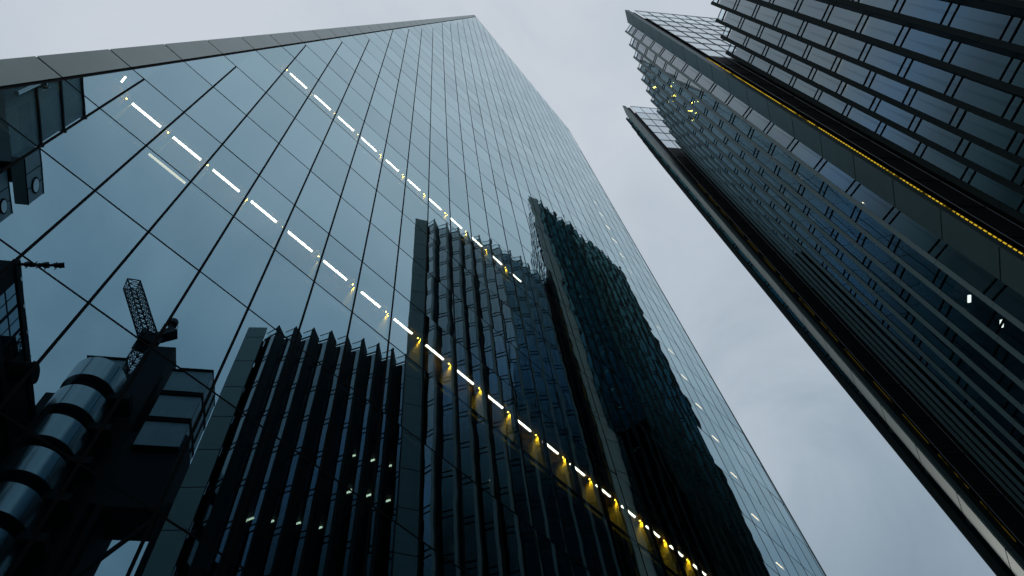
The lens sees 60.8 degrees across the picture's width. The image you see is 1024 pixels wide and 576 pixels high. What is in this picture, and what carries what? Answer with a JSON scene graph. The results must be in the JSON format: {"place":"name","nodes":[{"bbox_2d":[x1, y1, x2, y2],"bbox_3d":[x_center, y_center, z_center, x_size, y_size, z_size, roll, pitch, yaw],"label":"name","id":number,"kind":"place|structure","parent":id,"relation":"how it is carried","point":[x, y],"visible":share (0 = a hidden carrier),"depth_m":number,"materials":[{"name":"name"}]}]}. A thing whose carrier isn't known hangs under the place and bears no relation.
{"place":"outdoors","nodes":[
{"label":"outdoors","id":0,"kind":"place"},
{"bbox_2d":[0,0,995,575],"label":"sky","id":1,"kind":"structure","parent":0,"point":[860,510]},
{"label":"ground","id":2,"kind":"structure","parent":0,"visible":0},
{"bbox_2d":[0,15,826,575],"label":"glass tower","id":3,"kind":"structure","parent":2,"relation":"on","point":[386,299],"depth_m":26.32,"materials":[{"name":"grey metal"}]},
{"bbox_2d":[0,415,76,575],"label":"window","id":4,"kind":"structure","parent":3,"relation":"in","point":[33,473],"depth_m":13.32,"materials":[{"name":"clear glass"}]},
{"bbox_2d":[0,257,86,403],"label":"window","id":5,"kind":"structure","parent":3,"relation":"in","point":[35,308],"depth_m":15.97,"materials":[{"name":"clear glass"}]},
{"bbox_2d":[0,149,92,252],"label":"window","id":6,"kind":"structure","parent":3,"relation":"in","point":[36,192],"depth_m":18.63,"materials":[{"name":"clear glass"}]},
{"bbox_2d":[0,80,97,145],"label":"window","id":7,"kind":"structure","parent":3,"relation":"in","point":[39,112],"depth_m":21.37,"materials":[{"name":"clear glass"}]},
{"bbox_2d":[1,305,149,460],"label":"window","id":8,"kind":"structure","parent":3,"relation":"in","point":[65,401],"depth_m":15.62,"materials":[{"name":"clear glass"}]},
{"bbox_2d":[13,466,153,575],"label":"window","id":9,"kind":"structure","parent":3,"relation":"in","point":[94,529],"depth_m":13.57,"materials":[{"name":"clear glass"}]},
{"bbox_2d":[24,192,146,300],"bbox_3d":[-9.163,-1.000,19.034,0.003,4.005,1.500,-43,-69,14],"label":"window","id":10,"kind":"structure","parent":3,"relation":"in","point":[88,245],"depth_m":18.78,"materials":[{"name":"clear glass"}]},
{"bbox_2d":[41,109,143,188],"bbox_3d":[-10.525,-3.595,22.149,0.001,4.005,1.500,-43,-69,14],"label":"window","id":11,"kind":"structure","parent":3,"relation":"in","point":[94,148],"depth_m":21.94,"materials":[{"name":"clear glass"}]},
{"bbox_2d":[66,70,142,105],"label":"window","id":12,"kind":"structure","parent":3,"relation":"in","point":[102,88],"depth_m":24.83,"materials":[{"name":"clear glass"}]},
{"bbox_2d":[101,80,182,143],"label":"window","id":13,"kind":"structure","parent":3,"relation":"in","point":[142,110],"depth_m":25.60,"materials":[{"name":"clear glass"}]},
{"bbox_2d":[97,147,188,229],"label":"window","id":14,"kind":"structure","parent":3,"relation":"in","point":[143,189],"depth_m":22.46,"materials":[{"name":"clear glass"}]},
{"bbox_2d":[91,233,197,345],"bbox_3d":[-8.114,-0.061,19.552,0.004,4.005,1.500,-43,-69,14],"label":"window","id":15,"kind":"structure","parent":3,"relation":"in","point":[142,295],"depth_m":19.31,"materials":[{"name":"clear glass"}]},
{"bbox_2d":[82,350,208,509],"bbox_3d":[-6.752,2.533,16.438,0.002,4.005,1.500,-43,-69,14],"label":"window","id":16,"kind":"structure","parent":3,"relation":"in","point":[139,448],"depth_m":16.15,"materials":[{"name":"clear glass"}]},
{"bbox_2d":[145,62,211,110],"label":"window","id":17,"kind":"structure","parent":3,"relation":"in","point":[178,82],"depth_m":29.21,"materials":[{"name":"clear glass"}]},
{"bbox_2d":[148,113,220,179],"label":"window","id":18,"kind":"structure","parent":3,"relation":"in","point":[185,145],"depth_m":26.13,"materials":[{"name":"blue glass"}]},
{"bbox_2d":[150,183,231,268],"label":"window","id":19,"kind":"structure","parent":3,"relation":"in","point":[194,223],"depth_m":22.98,"materials":[{"name":"blue glass"}]},
{"bbox_2d":[154,272,246,387],"bbox_3d":[-7.065,0.877,20.071,0.002,4.005,1.500,-43,-69,14],"label":"window","id":20,"kind":"structure","parent":3,"relation":"in","point":[199,335],"depth_m":19.83,"materials":[{"name":"blue glass"}]},
{"bbox_2d":[186,56,234,85],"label":"window","id":21,"kind":"structure","parent":3,"relation":"in","point":[212,70],"depth_m":32.69,"materials":[{"name":"blue glass"}]},
{"bbox_2d":[158,392,265,555],"bbox_3d":[-5.703,3.472,16.956,0.002,4.005,1.500,-43,-69,14],"label":"window","id":22,"kind":"structure","parent":3,"relation":"in","point":[206,494],"depth_m":16.68,"materials":[{"name":"black glass"}]},
{"bbox_2d":[185,88,244,142],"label":"window","id":23,"kind":"structure","parent":3,"relation":"in","point":[215,113],"depth_m":29.78,"materials":[{"name":"blue glass"}]},
{"bbox_2d":[193,146,257,214],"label":"window","id":24,"kind":"structure","parent":3,"relation":"in","point":[225,178],"depth_m":26.64,"materials":[{"name":"blue glass"}]},
{"bbox_2d":[201,218,273,306],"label":"window","id":25,"kind":"structure","parent":3,"relation":"in","point":[239,260],"depth_m":23.50,"materials":[{"name":"blue glass"}]},
{"bbox_2d":[215,67,264,113],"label":"window","id":26,"kind":"structure","parent":3,"relation":"in","point":[236,86],"depth_m":33.43,"materials":[{"name":"blue glass"}]},
{"bbox_2d":[224,117,277,173],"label":"window","id":27,"kind":"structure","parent":3,"relation":"in","point":[250,143],"depth_m":30.29,"materials":[{"name":"blue glass"}]},
{"bbox_2d":[213,310,292,428],"bbox_3d":[-6.016,1.816,20.589,0.003,4.005,1.500,-43,-69,14],"label":"window","id":28,"kind":"structure","parent":3,"relation":"in","point":[250,378],"depth_m":20.36,"materials":[{"name":"black glass"}]},
{"bbox_2d":[237,51,280,91],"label":"window","id":29,"kind":"structure","parent":3,"relation":"in","point":[257,68],"depth_m":37.06,"materials":[{"name":"blue glass"}]},
{"bbox_2d":[235,177,293,247],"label":"window","id":30,"kind":"structure","parent":3,"relation":"in","point":[265,211],"depth_m":27.17,"materials":[{"name":"blue glass"}]},
{"bbox_2d":[248,93,293,142],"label":"window","id":31,"kind":"structure","parent":3,"relation":"in","point":[268,114],"depth_m":33.95,"materials":[{"name":"blue glass"}]},
{"bbox_2d":[230,432,318,575],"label":"window","id":32,"kind":"structure","parent":3,"relation":"in","point":[271,534],"depth_m":17.29,"materials":[{"name":"black glass"}]},
{"bbox_2d":[250,251,312,341],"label":"window","id":33,"kind":"structure","parent":3,"relation":"in","point":[281,297],"depth_m":24.03,"materials":[{"name":"blue glass"}]},
{"bbox_2d":[260,144,308,203],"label":"window","id":34,"kind":"structure","parent":3,"relation":"in","point":[283,171],"depth_m":30.83,"materials":[{"name":"blue glass"}]},
{"bbox_2d":[267,75,306,116],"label":"window","id":35,"kind":"structure","parent":3,"relation":"in","point":[283,91],"depth_m":37.60,"materials":[{"name":"blue glass"}]},
{"bbox_2d":[280,119,321,168],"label":"window","id":36,"kind":"structure","parent":3,"relation":"in","point":[298,140],"depth_m":34.48,"materials":[{"name":"blue glass"}]},
{"bbox_2d":[276,206,327,279],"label":"window","id":37,"kind":"structure","parent":3,"relation":"in","point":[302,242],"depth_m":27.69,"materials":[{"name":"blue glass"}]},
{"bbox_2d":[269,345,337,466],"bbox_3d":[-4.967,2.755,21.108,0.003,4.005,1.500,-43,-69,14],"label":"window","id":38,"kind":"structure","parent":3,"relation":"in","point":[301,417],"depth_m":20.88,"materials":[{"name":"black glass"}]},
{"bbox_2d":[296,98,331,141],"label":"window","id":39,"kind":"structure","parent":3,"relation":"in","point":[311,116],"depth_m":38.11,"materials":[{"name":"blue glass"}]},
{"bbox_2d":[296,172,339,232],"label":"window","id":40,"kind":"structure","parent":3,"relation":"in","point":[317,200],"depth_m":31.34,"materials":[{"name":"blue glass"}]},
{"bbox_2d":[296,283,350,375],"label":"window","id":41,"kind":"structure","parent":3,"relation":"in","point":[323,331],"depth_m":24.55,"materials":[{"name":"blue glass"}]},
{"bbox_2d":[311,144,348,194],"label":"window","id":42,"kind":"structure","parent":3,"relation":"in","point":[331,169],"depth_m":34.99,"materials":[{"name":"blue glass"}]},
{"bbox_2d":[301,471,369,575],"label":"window","id":43,"kind":"structure","parent":3,"relation":"in","point":[336,545],"depth_m":18.37,"materials":[{"name":"black glass"}]},
{"bbox_2d":[315,236,360,310],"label":"window","id":44,"kind":"structure","parent":3,"relation":"in","point":[338,273],"depth_m":28.20,"materials":[{"name":"blue glass"}]},
{"bbox_2d":[324,121,356,165],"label":"window","id":45,"kind":"structure","parent":3,"relation":"in","point":[338,140],"depth_m":38.64,"materials":[{"name":"blue glass"}]},
{"bbox_2d":[330,198,368,260],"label":"window","id":46,"kind":"structure","parent":3,"relation":"in","point":[350,228],"depth_m":31.86,"materials":[{"name":"blue glass"}]},
{"bbox_2d":[322,380,379,502],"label":"window","id":47,"kind":"structure","parent":3,"relation":"in","point":[350,453],"depth_m":21.41,"materials":[{"name":"black glass"}]},
{"bbox_2d":[342,168,375,220],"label":"window","id":48,"kind":"structure","parent":3,"relation":"in","point":[357,192],"depth_m":35.51,"materials":[{"name":"blue glass"}]},
{"bbox_2d":[340,314,387,408],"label":"window","id":49,"kind":"structure","parent":3,"relation":"in","point":[363,368],"depth_m":25.07,"materials":[{"name":"black glass"}]},
{"bbox_2d":[351,143,380,188],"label":"window","id":50,"kind":"structure","parent":3,"relation":"in","point":[367,166],"depth_m":39.16,"materials":[{"name":"blue glass"}]},
{"bbox_2d":[353,263,393,339],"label":"window","id":51,"kind":"structure","parent":3,"relation":"in","point":[373,302],"depth_m":28.73,"materials":[{"name":"blue glass"}]},
{"bbox_2d":[363,224,397,286],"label":"window","id":52,"kind":"structure","parent":3,"relation":"in","point":[380,255],"depth_m":32.39,"materials":[{"name":"blue glass"}]},
{"bbox_2d":[371,191,401,244],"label":"window","id":53,"kind":"structure","parent":3,"relation":"in","point":[386,217],"depth_m":36.03,"materials":[{"name":"blue glass"}]},
{"bbox_2d":[377,165,404,211],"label":"window","id":54,"kind":"structure","parent":3,"relation":"in","point":[389,185],"depth_m":39.69,"materials":[{"name":"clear glass"}]},
{"bbox_2d":[365,507,417,575],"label":"window","id":55,"kind":"structure","parent":3,"relation":"in","point":[392,550],"depth_m":19.47,"materials":[{"name":"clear glass"}]},
{"bbox_2d":[373,412,420,536],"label":"window","id":56,"kind":"structure","parent":3,"relation":"in","point":[397,479],"depth_m":21.94,"materials":[{"name":"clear glass"}]},
{"bbox_2d":[382,343,422,439],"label":"window","id":57,"kind":"structure","parent":3,"relation":"in","point":[402,401],"depth_m":25.59,"materials":[{"name":"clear glass"}]},
{"bbox_2d":[390,290,424,367],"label":"window","id":58,"kind":"structure","parent":3,"relation":"in","point":[407,325],"depth_m":29.25,"materials":[{"name":"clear glass"}]},
{"bbox_2d":[395,248,425,312],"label":"window","id":59,"kind":"structure","parent":3,"relation":"in","point":[410,277],"depth_m":32.90,"materials":[{"name":"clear glass"}]},
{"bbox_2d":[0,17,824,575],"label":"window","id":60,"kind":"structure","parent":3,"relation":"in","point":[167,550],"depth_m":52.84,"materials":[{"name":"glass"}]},
{"bbox_2d":[400,214,426,269],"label":"window","id":61,"kind":"structure","parent":3,"relation":"in","point":[413,240],"depth_m":36.55,"materials":[{"name":"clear glass"}]},
{"bbox_2d":[427,236,452,292],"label":"window","id":62,"kind":"structure","parent":3,"relation":"in","point":[439,263],"depth_m":37.07,"materials":[{"name":"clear glass"}]},
{"bbox_2d":[426,272,454,338],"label":"window","id":63,"kind":"structure","parent":3,"relation":"in","point":[439,300],"depth_m":33.41,"materials":[{"name":"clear glass"}]},
{"bbox_2d":[425,315,456,395],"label":"window","id":64,"kind":"structure","parent":3,"relation":"in","point":[440,362],"depth_m":29.79,"materials":[{"name":"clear glass"}]},
{"bbox_2d":[423,371,459,469],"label":"window","id":65,"kind":"structure","parent":3,"relation":"in","point":[440,419],"depth_m":26.13,"materials":[{"name":"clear glass"}]},
{"bbox_2d":[420,444,463,569],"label":"window","id":66,"kind":"structure","parent":3,"relation":"in","point":[441,513],"depth_m":22.45,"materials":[{"name":"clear glass"}]},
{"bbox_2d":[453,258,478,315],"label":"window","id":67,"kind":"structure","parent":3,"relation":"in","point":[464,281],"depth_m":37.57,"materials":[{"name":"blue glass"}]},
{"bbox_2d":[454,295,483,362],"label":"window","id":68,"kind":"structure","parent":3,"relation":"in","point":[467,323],"depth_m":33.94,"materials":[{"name":"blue glass"}]},
{"bbox_2d":[456,341,489,422],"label":"window","id":69,"kind":"structure","parent":3,"relation":"in","point":[470,371],"depth_m":30.29,"materials":[{"name":"blue glass"}]},
{"bbox_2d":[459,399,496,498],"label":"window","id":70,"kind":"structure","parent":3,"relation":"in","point":[477,463],"depth_m":26.64,"materials":[{"name":"blue glass"}]},
{"bbox_2d":[462,474,504,575],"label":"window","id":71,"kind":"structure","parent":3,"relation":"in","point":[483,545],"depth_m":23.18,"materials":[{"name":"black glass"}]},
{"bbox_2d":[476,279,503,336],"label":"window","id":72,"kind":"structure","parent":3,"relation":"in","point":[489,307],"depth_m":38.11,"materials":[{"name":"blue glass"}]},
{"bbox_2d":[480,318,511,385],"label":"window","id":73,"kind":"structure","parent":3,"relation":"in","point":[495,354],"depth_m":34.47,"materials":[{"name":"blue glass"}]},
{"bbox_2d":[485,365,520,447],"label":"window","id":74,"kind":"structure","parent":3,"relation":"in","point":[500,395],"depth_m":30.82,"materials":[{"name":"blue glass"}]},
{"bbox_2d":[491,425,532,525],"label":"window","id":75,"kind":"structure","parent":3,"relation":"in","point":[510,473],"depth_m":27.17,"materials":[{"name":"black glass"}]},
{"bbox_2d":[500,300,528,357],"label":"window","id":76,"kind":"structure","parent":3,"relation":"in","point":[513,328],"depth_m":38.62,"materials":[{"name":"blue glass"}]},
{"bbox_2d":[499,502,539,575],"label":"window","id":77,"kind":"structure","parent":3,"relation":"in","point":[520,552],"depth_m":24.27,"materials":[{"name":"black glass"}]},
{"bbox_2d":[506,340,538,408],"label":"window","id":78,"kind":"structure","parent":3,"relation":"in","point":[520,368],"depth_m":34.98,"materials":[{"name":"blue glass"}]},
{"bbox_2d":[513,388,550,471],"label":"window","id":79,"kind":"structure","parent":3,"relation":"in","point":[529,419],"depth_m":31.36,"materials":[{"name":"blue glass"}]},
{"bbox_2d":[522,319,552,378],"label":"window","id":80,"kind":"structure","parent":3,"relation":"in","point":[535,342],"depth_m":39.15,"materials":[{"name":"blue glass"}]},
{"bbox_2d":[523,451,566,551],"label":"window","id":81,"kind":"structure","parent":3,"relation":"in","point":[544,505],"depth_m":27.68,"materials":[{"name":"black glass"}]},
{"bbox_2d":[531,362,564,430],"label":"window","id":82,"kind":"structure","parent":3,"relation":"in","point":[545,388],"depth_m":35.50,"materials":[{"name":"blue glass"}]},
{"bbox_2d":[535,530,571,575],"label":"window","id":83,"kind":"structure","parent":3,"relation":"in","point":[554,561],"depth_m":25.33,"materials":[{"name":"black glass"}]},
{"bbox_2d":[544,339,575,398],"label":"window","id":84,"kind":"structure","parent":3,"relation":"in","point":[561,376],"depth_m":39.67,"materials":[{"name":"blue glass"}]},
{"bbox_2d":[541,412,580,495],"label":"window","id":85,"kind":"structure","parent":3,"relation":"in","point":[561,461],"depth_m":31.85,"materials":[{"name":"black glass"}]},
{"bbox_2d":[555,382,590,452],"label":"window","id":86,"kind":"structure","parent":3,"relation":"in","point":[572,418],"depth_m":36.02,"materials":[{"name":"black glass"}]},
{"bbox_2d":[553,475,599,575],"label":"window","id":87,"kind":"structure","parent":3,"relation":"in","point":[578,539],"depth_m":28.20,"materials":[{"name":"black glass"}]},
{"bbox_2d":[567,434,608,518],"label":"window","id":88,"kind":"structure","parent":3,"relation":"in","point":[586,473],"depth_m":32.38,"materials":[{"name":"black glass"}]},
{"bbox_2d":[578,402,615,473],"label":"window","id":89,"kind":"structure","parent":3,"relation":"in","point":[598,445],"depth_m":36.55,"materials":[{"name":"black glass"}]},
{"bbox_2d":[583,499,624,575],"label":"window","id":90,"kind":"structure","parent":3,"relation":"in","point":[605,547],"depth_m":29.08,"materials":[{"name":"black glass"}]},
{"bbox_2d":[593,456,636,541],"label":"window","id":91,"kind":"structure","parent":3,"relation":"in","point":[617,510],"depth_m":32.88,"materials":[{"name":"black glass"}]},
{"bbox_2d":[600,421,639,493],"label":"window","id":92,"kind":"structure","parent":3,"relation":"in","point":[623,469],"depth_m":37.11,"materials":[{"name":"black glass"}]},
{"bbox_2d":[611,522,646,575],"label":"window","id":93,"kind":"structure","parent":3,"relation":"in","point":[631,558],"depth_m":30.15,"materials":[{"name":"black glass"}]},
{"bbox_2d":[617,476,662,561],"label":"window","id":94,"kind":"structure","parent":3,"relation":"in","point":[645,537],"depth_m":33.45,"materials":[{"name":"black glass"}]},
{"bbox_2d":[623,441,662,512],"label":"window","id":95,"kind":"structure","parent":3,"relation":"in","point":[643,479],"depth_m":37.59,"materials":[{"name":"black glass"}]},
{"bbox_2d":[639,545,666,575],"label":"window","id":96,"kind":"structure","parent":3,"relation":"in","point":[654,567],"depth_m":31.18,"materials":[{"name":"black glass"}]},
{"bbox_2d":[642,497,685,575],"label":"window","id":97,"kind":"structure","parent":3,"relation":"in","point":[670,556],"depth_m":33.99,"materials":[{"name":"black glass"}]},
{"bbox_2d":[644,459,685,531],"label":"window","id":98,"kind":"structure","parent":3,"relation":"in","point":[669,508],"depth_m":38.10,"materials":[{"name":"black glass"}]},
{"bbox_2d":[665,516,702,575],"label":"window","id":99,"kind":"structure","parent":3,"relation":"in","point":[689,561],"depth_m":34.96,"materials":[{"name":"black glass"}]},
{"bbox_2d":[665,477,707,550],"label":"window","id":100,"kind":"structure","parent":3,"relation":"in","point":[684,509],"depth_m":38.66,"materials":[{"name":"black glass"}]},
{"bbox_2d":[688,535,717,575],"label":"window","id":101,"kind":"structure","parent":3,"relation":"in","point":[704,559],"depth_m":36.02,"materials":[{"name":"black glass"}]},
{"bbox_2d":[686,495,729,568],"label":"window","id":102,"kind":"structure","parent":3,"relation":"in","point":[708,534],"depth_m":39.16,"materials":[{"name":"black glass"}]},
{"bbox_2d":[710,554,731,575],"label":"window","id":103,"kind":"structure","parent":3,"relation":"in","point":[722,570],"depth_m":36.99,"materials":[{"name":"black glass"}]},
{"bbox_2d":[706,513,745,575],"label":"window","id":104,"kind":"structure","parent":3,"relation":"in","point":[731,557],"depth_m":39.79,"materials":[{"name":"black glass"}]},
{"bbox_2d":[623,0,1023,575],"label":"stepped office tower","id":105,"kind":"structure","parent":2,"relation":"on","point":[847,176],"depth_m":43.83,"materials":[{"name":"glass"}]}
]}

